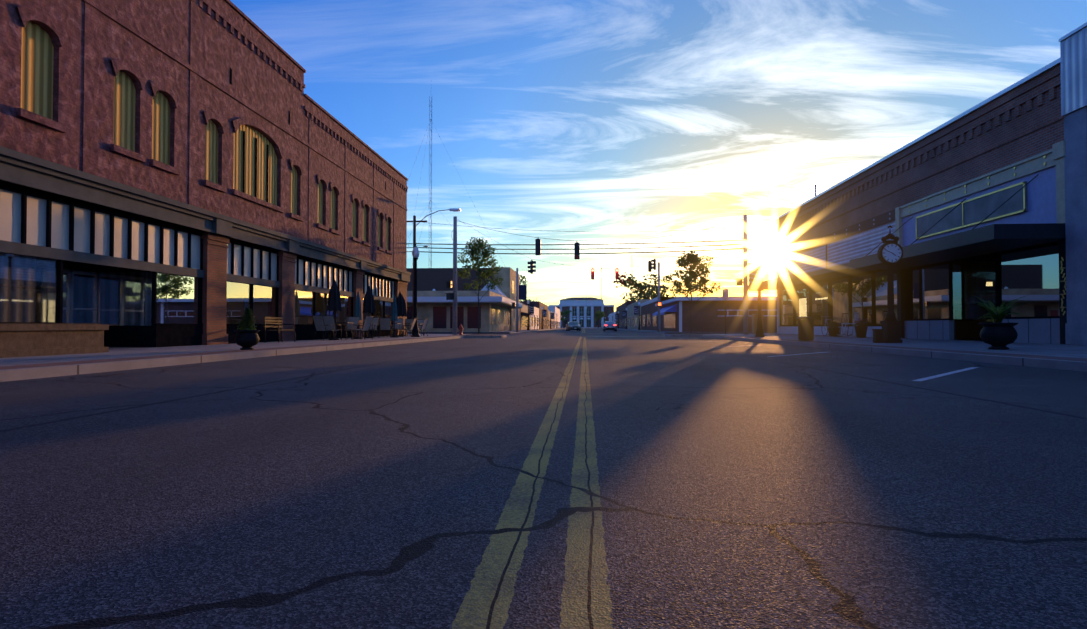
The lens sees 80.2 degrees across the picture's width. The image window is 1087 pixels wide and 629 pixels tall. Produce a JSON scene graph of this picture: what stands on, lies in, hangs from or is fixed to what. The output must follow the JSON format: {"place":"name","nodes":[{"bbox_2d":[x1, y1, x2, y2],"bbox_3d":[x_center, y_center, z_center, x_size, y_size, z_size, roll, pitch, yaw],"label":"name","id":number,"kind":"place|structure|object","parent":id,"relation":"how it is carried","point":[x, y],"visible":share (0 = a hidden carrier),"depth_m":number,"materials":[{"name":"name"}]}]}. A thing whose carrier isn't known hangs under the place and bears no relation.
{"place":"outdoors","nodes":[
{"label":"outdoors","id":0,"kind":"place"},
{"bbox_2d":[0,328,1086,628],"bbox_3d":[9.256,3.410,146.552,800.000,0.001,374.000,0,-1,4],"label":"road","id":1,"kind":"structure","parent":0,"point":[576,480],"depth_m":2.74,"materials":[{"name":"grey asphalt"}]},
{"bbox_2d":[451,334,506,337],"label":"curb","id":2,"kind":"structure","parent":1,"relation":"on","point":[482,336],"depth_m":39.21,"materials":[{"name":"concrete"}]},
{"bbox_2d":[458,324,463,334],"bbox_3d":[-5.419,0.964,42.282,0.340,0.750,0.320,0,-1,4],"label":"fire hydrant","id":3,"kind":"object","parent":2,"relation":"on","point":[460,328],"visible":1,"depth_m":42.22,"materials":[{"name":"red metal"}]},
{"bbox_2d":[455,236,502,333],"bbox_3d":[-4.042,-1.819,40.835,3.138,6.164,3.253,0,-1,4],"label":"street tree","id":4,"kind":"object","parent":2,"relation":"on","point":[476,251],"depth_m":40.53,"materials":[{"name":"green plant"}]},
{"bbox_2d":[566,321,580,330],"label":"car","id":5,"kind":"object","parent":1,"relation":"on","point":[572,325],"visible":1,"depth_m":95.06,"materials":[{"name":"paint"}]},
{"bbox_2d":[594,310,604,327],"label":"young tree","id":6,"kind":"object","parent":1,"relation":"on","point":[598,315],"visible":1,"depth_m":298.46,"materials":[{"name":"green plant"}]},
{"bbox_2d":[602,321,616,330],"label":"silver sedan","id":7,"kind":"object","parent":1,"relation":"on","point":[609,325],"visible":1,"depth_m":90.35,"materials":[{"name":"paint"}]},
{"bbox_2d":[665,333,707,336],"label":"curb","id":8,"kind":"structure","parent":1,"relation":"on","point":[684,335],"depth_m":43.07,"materials":[{"name":"concrete"}]},
{"bbox_2d":[663,251,723,332],"bbox_3d":[10.247,-1.543,44.280,4.106,5.740,3.910,0,-1,4],"label":"street tree","id":9,"kind":"object","parent":8,"relation":"on","point":[694,261],"depth_m":44.00,"materials":[{"name":"green plant"}]},
{"bbox_2d":[588,333,978,380],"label":"road markings","id":10,"kind":"object","parent":1,"relation":"on","point":[939,375],"visible":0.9,"depth_m":10.13,"materials":[{"name":"white paint"}]},
{"bbox_2d":[0,328,1086,381],"bbox_3d":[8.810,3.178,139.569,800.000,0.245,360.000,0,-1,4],"label":"pavements","id":11,"kind":"structure","parent":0,"point":[1061,356],"depth_m":14.34,"materials":[{"name":"concrete"}]},
{"bbox_2d":[0,323,108,357],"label":"wall","id":12,"kind":"structure","parent":11,"relation":"on","point":[29,339],"depth_m":12.44,"materials":[{"name":"stone"}]},
{"bbox_2d":[0,183,394,348],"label":"shopfronts","id":13,"kind":"object","parent":11,"relation":"on","point":[132,281],"visible":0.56,"depth_m":17.21,"materials":[{"name":"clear glass"}]},
{"bbox_2d":[234,330,259,349],"bbox_3d":[-7.102,0.608,15.457,0.577,0.468,0.577,0,-1,4],"label":"urn","id":14,"kind":"object","parent":11,"relation":"on","point":[246,339],"visible":1,"depth_m":15.27,"materials":[{"name":"black metal"}]},
{"bbox_2d":[235,308,257,329],"bbox_3d":[-7.116,0.131,15.462,0.474,0.609,0.497,-1,-1,35],"label":"urn plant","id":15,"kind":"object","parent":14,"relation":"in","point":[244,323],"visible":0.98,"depth_m":15.41,"materials":[{"name":"green plant"}]},
{"bbox_2d":[264,316,294,342],"bbox_3d":[-9.187,0.513,22.507,0.534,0.921,1.300,0,-1,4],"label":"iron bench","id":16,"kind":"object","parent":11,"relation":"on","point":[278,324],"visible":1,"depth_m":22.42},
{"bbox_2d":[327,279,406,339],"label":"closed patio umbrellas","id":17,"kind":"object","parent":11,"relation":"on","point":[398,305],"visible":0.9,"depth_m":30.38},
{"bbox_2d":[312,315,428,339],"bbox_3d":[-7.752,0.661,32.292,2.006,0.997,14.003,0,-1,4],"label":"patio furniture","id":18,"kind":"object","parent":11,"relation":"on","point":[324,323],"visible":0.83,"depth_m":28.22,"materials":[{"name":"black metal"}]},
{"bbox_2d":[411,245,419,336],"bbox_3d":[-6.825,-1.297,34.416,0.480,4.980,0.480,0,-1,4],"label":"lamp post","id":19,"kind":"object","parent":11,"relation":"on","point":[415,252],"visible":0.94,"depth_m":34.35,"materials":[{"name":"black metal"}]},
{"bbox_2d":[406,267,521,331],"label":"tan building","id":20,"kind":"structure","parent":11,"relation":"on","point":[497,311],"depth_m":67.14,"materials":[{"name":"paint"}]},
{"bbox_2d":[527,300,529,329],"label":"lamp post","id":21,"kind":"object","parent":11,"relation":"on","point":[528,302],"visible":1,"depth_m":96.16,"materials":[{"name":"black metal"}]},
{"bbox_2d":[407,208,747,334],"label":"utility poles","id":22,"kind":"object","parent":11,"relation":"on","point":[745,296],"visible":0.85,"depth_m":43.28,"materials":[{"name":"metal"}]},
{"bbox_2d":[407,219,742,269],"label":"span wires","id":23,"kind":"object","parent":22,"relation":"attached to","point":[590,244],"visible":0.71,"depth_m":43.32,"materials":[{"name":"black metal"}]},
{"bbox_2d":[445,239,743,306],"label":"traffic lights","id":24,"kind":"object","parent":23,"relation":"attached to","point":[739,282],"visible":0.98,"depth_m":43.18,"materials":[{"name":"black metal"}]},
{"bbox_2d":[638,302,640,329],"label":"lamp post","id":25,"kind":"object","parent":11,"relation":"on","point":[639,316],"visible":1,"depth_m":104.04,"materials":[{"name":"black metal"}]},
{"bbox_2d":[652,297,776,331],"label":"brick corner building","id":26,"kind":"structure","parent":11,"relation":"on","point":[707,314],"depth_m":65.10,"materials":[{"name":"brown brick"}]},
{"bbox_2d":[722,263,772,333],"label":"signs","id":27,"kind":"object","parent":11,"relation":"on","point":[753,273],"visible":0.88,"depth_m":42.15,"materials":[{"name":"white metal"}]},
{"bbox_2d":[755,238,764,336],"bbox_3d":[11.138,-1.440,33.272,0.480,5.180,0.480,0,-1,4],"label":"lamp post","id":28,"kind":"object","parent":11,"relation":"on","point":[759,249],"visible":1,"depth_m":33.20,"materials":[{"name":"black metal"}]},
{"bbox_2d":[797,317,814,340],"bbox_3d":[9.803,0.528,24.100,0.620,0.890,0.614,0,-1,4],"label":"litter bin","id":29,"kind":"object","parent":11,"relation":"on","point":[805,328],"visible":1,"depth_m":23.88,"materials":[{"name":"brown metal"}]},
{"bbox_2d":[821,316,833,335],"bbox_3d":[14.427,0.595,32.623,0.500,1.002,1.728,0,-1,4],"label":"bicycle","id":30,"kind":"object","parent":11,"relation":"on","point":[827,323],"visible":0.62,"depth_m":32.98,"materials":[{"name":"silver metal"}]},
{"bbox_2d":[826,320,839,335],"bbox_3d":[14.222,0.666,31.615,0.666,0.804,0.690,0,-1,4],"label":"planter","id":31,"kind":"object","parent":11,"relation":"on","point":[835,329],"visible":0.85,"depth_m":31.48,"materials":[{"name":"black metal"}]},
{"bbox_2d":[828,312,858,336],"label":"patio chairs","id":32,"kind":"object","parent":11,"relation":"on","point":[848,323],"visible":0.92,"depth_m":30.02,"materials":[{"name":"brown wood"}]},
{"bbox_2d":[853,318,867,337],"bbox_3d":[13.815,0.567,28.052,0.601,0.876,0.632,0,-1,20],"label":"pink flower pot","id":33,"kind":"object","parent":11,"relation":"on","point":[860,331],"visible":1,"depth_m":27.90,"materials":[{"name":"black metal"}]},
{"bbox_2d":[872,225,902,342],"bbox_3d":[11.014,-1.006,20.644,0.900,3.820,0.480,0,-1,4],"label":"street clock","id":34,"kind":"object","parent":11,"relation":"on","point":[890,254],"visible":1,"depth_m":20.54,"materials":[{"name":"black metal"}]},
{"bbox_2d":[777,241,1059,343],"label":"shopfronts","id":35,"kind":"object","parent":11,"relation":"on","point":[940,304],"visible":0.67,"depth_m":23.34,"materials":[{"name":"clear glass"}]},
{"bbox_2d":[979,323,1017,349],"bbox_3d":[10.464,0.495,14.838,0.755,0.612,0.755,0,-1,4],"label":"urn","id":36,"kind":"object","parent":11,"relation":"on","point":[998,336],"visible":1,"depth_m":14.61,"materials":[{"name":"black metal"}]},
{"bbox_2d":[972,295,1026,322],"bbox_3d":[10.516,-0.131,14.811,1.052,0.680,1.103,0,-1,4],"label":"urn plant","id":37,"kind":"object","parent":36,"relation":"on","point":[999,314],"visible":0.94,"depth_m":14.77,"materials":[{"name":"green plant"}]},
{"bbox_2d":[519,285,638,318],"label":"signs","id":38,"kind":"object","parent":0,"point":[522,292],"visible":1,"depth_m":96.22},
{"bbox_2d":[230,0,1086,311],"label":"sky","id":39,"kind":"structure","parent":0,"point":[608,121],"materials":[{"name":"blue"}]},
{"label":"ground","id":40,"kind":"structure","parent":0,"visible":0},
{"bbox_2d":[0,0,410,344],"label":"brick building","id":41,"kind":"structure","parent":40,"relation":"on","point":[214,124],"depth_m":18.97,"materials":[{"name":"red brick"}]},
{"bbox_2d":[408,96,522,300],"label":"radio mast","id":42,"kind":"object","parent":40,"relation":"on","point":[429,185],"visible":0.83,"depth_m":218.88,"materials":[{"name":"metal"}]},
{"bbox_2d":[520,301,559,329],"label":"shops","id":43,"kind":"structure","parent":40,"relation":"on","point":[535,320],"depth_m":141.35,"materials":[{"name":"paint"}]},
{"bbox_2d":[515,271,527,284],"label":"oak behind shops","id":44,"kind":"object","parent":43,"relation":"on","point":[523,282],"visible":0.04,"depth_m":131.29,"materials":[{"name":"green plant"}]},
{"bbox_2d":[560,309,571,327],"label":"young tree","id":45,"kind":"object","parent":40,"relation":"on","point":[562,313],"visible":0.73,"depth_m":291.35,"materials":[{"name":"green plant"}]},
{"bbox_2d":[549,297,614,327],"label":"court house","id":46,"kind":"structure","parent":40,"relation":"on","point":[583,310],"depth_m":339.22,"materials":[{"name":"concrete"}]},
{"bbox_2d":[592,257,611,298],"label":"radio mast","id":47,"kind":"object","parent":40,"relation":"on","point":[601,271],"visible":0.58,"depth_m":379.39,"materials":[{"name":"metal"}]},
{"bbox_2d":[613,272,663,302],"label":"tree","id":48,"kind":"object","parent":40,"relation":"on","point":[638,286],"visible":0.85,"depth_m":148.70,"materials":[{"name":"green plant"}]},
{"bbox_2d":[609,297,674,330],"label":"shops","id":49,"kind":"structure","parent":40,"relation":"on","point":[648,309],"depth_m":112.06,"materials":[{"name":"brick"}]},
{"bbox_2d":[649,286,670,292],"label":"palm","id":50,"kind":"object","parent":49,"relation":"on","point":[652,289],"visible":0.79,"depth_m":116.44,"materials":[{"name":"green plant"}]},
{"bbox_2d":[642,284,655,298],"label":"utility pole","id":51,"kind":"object","parent":40,"relation":"on","point":[646,286],"visible":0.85,"depth_m":129.74,"materials":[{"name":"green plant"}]},
{"bbox_2d":[638,283,675,296],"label":"tree","id":52,"kind":"object","parent":40,"relation":"on","point":[665,291],"visible":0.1,"depth_m":173.65,"materials":[{"name":"green plant"}]},
{"bbox_2d":[748,22,1086,344],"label":"building","id":53,"kind":"structure","parent":40,"relation":"on","point":[1004,169],"depth_m":20.68,"materials":[{"name":"brick"}]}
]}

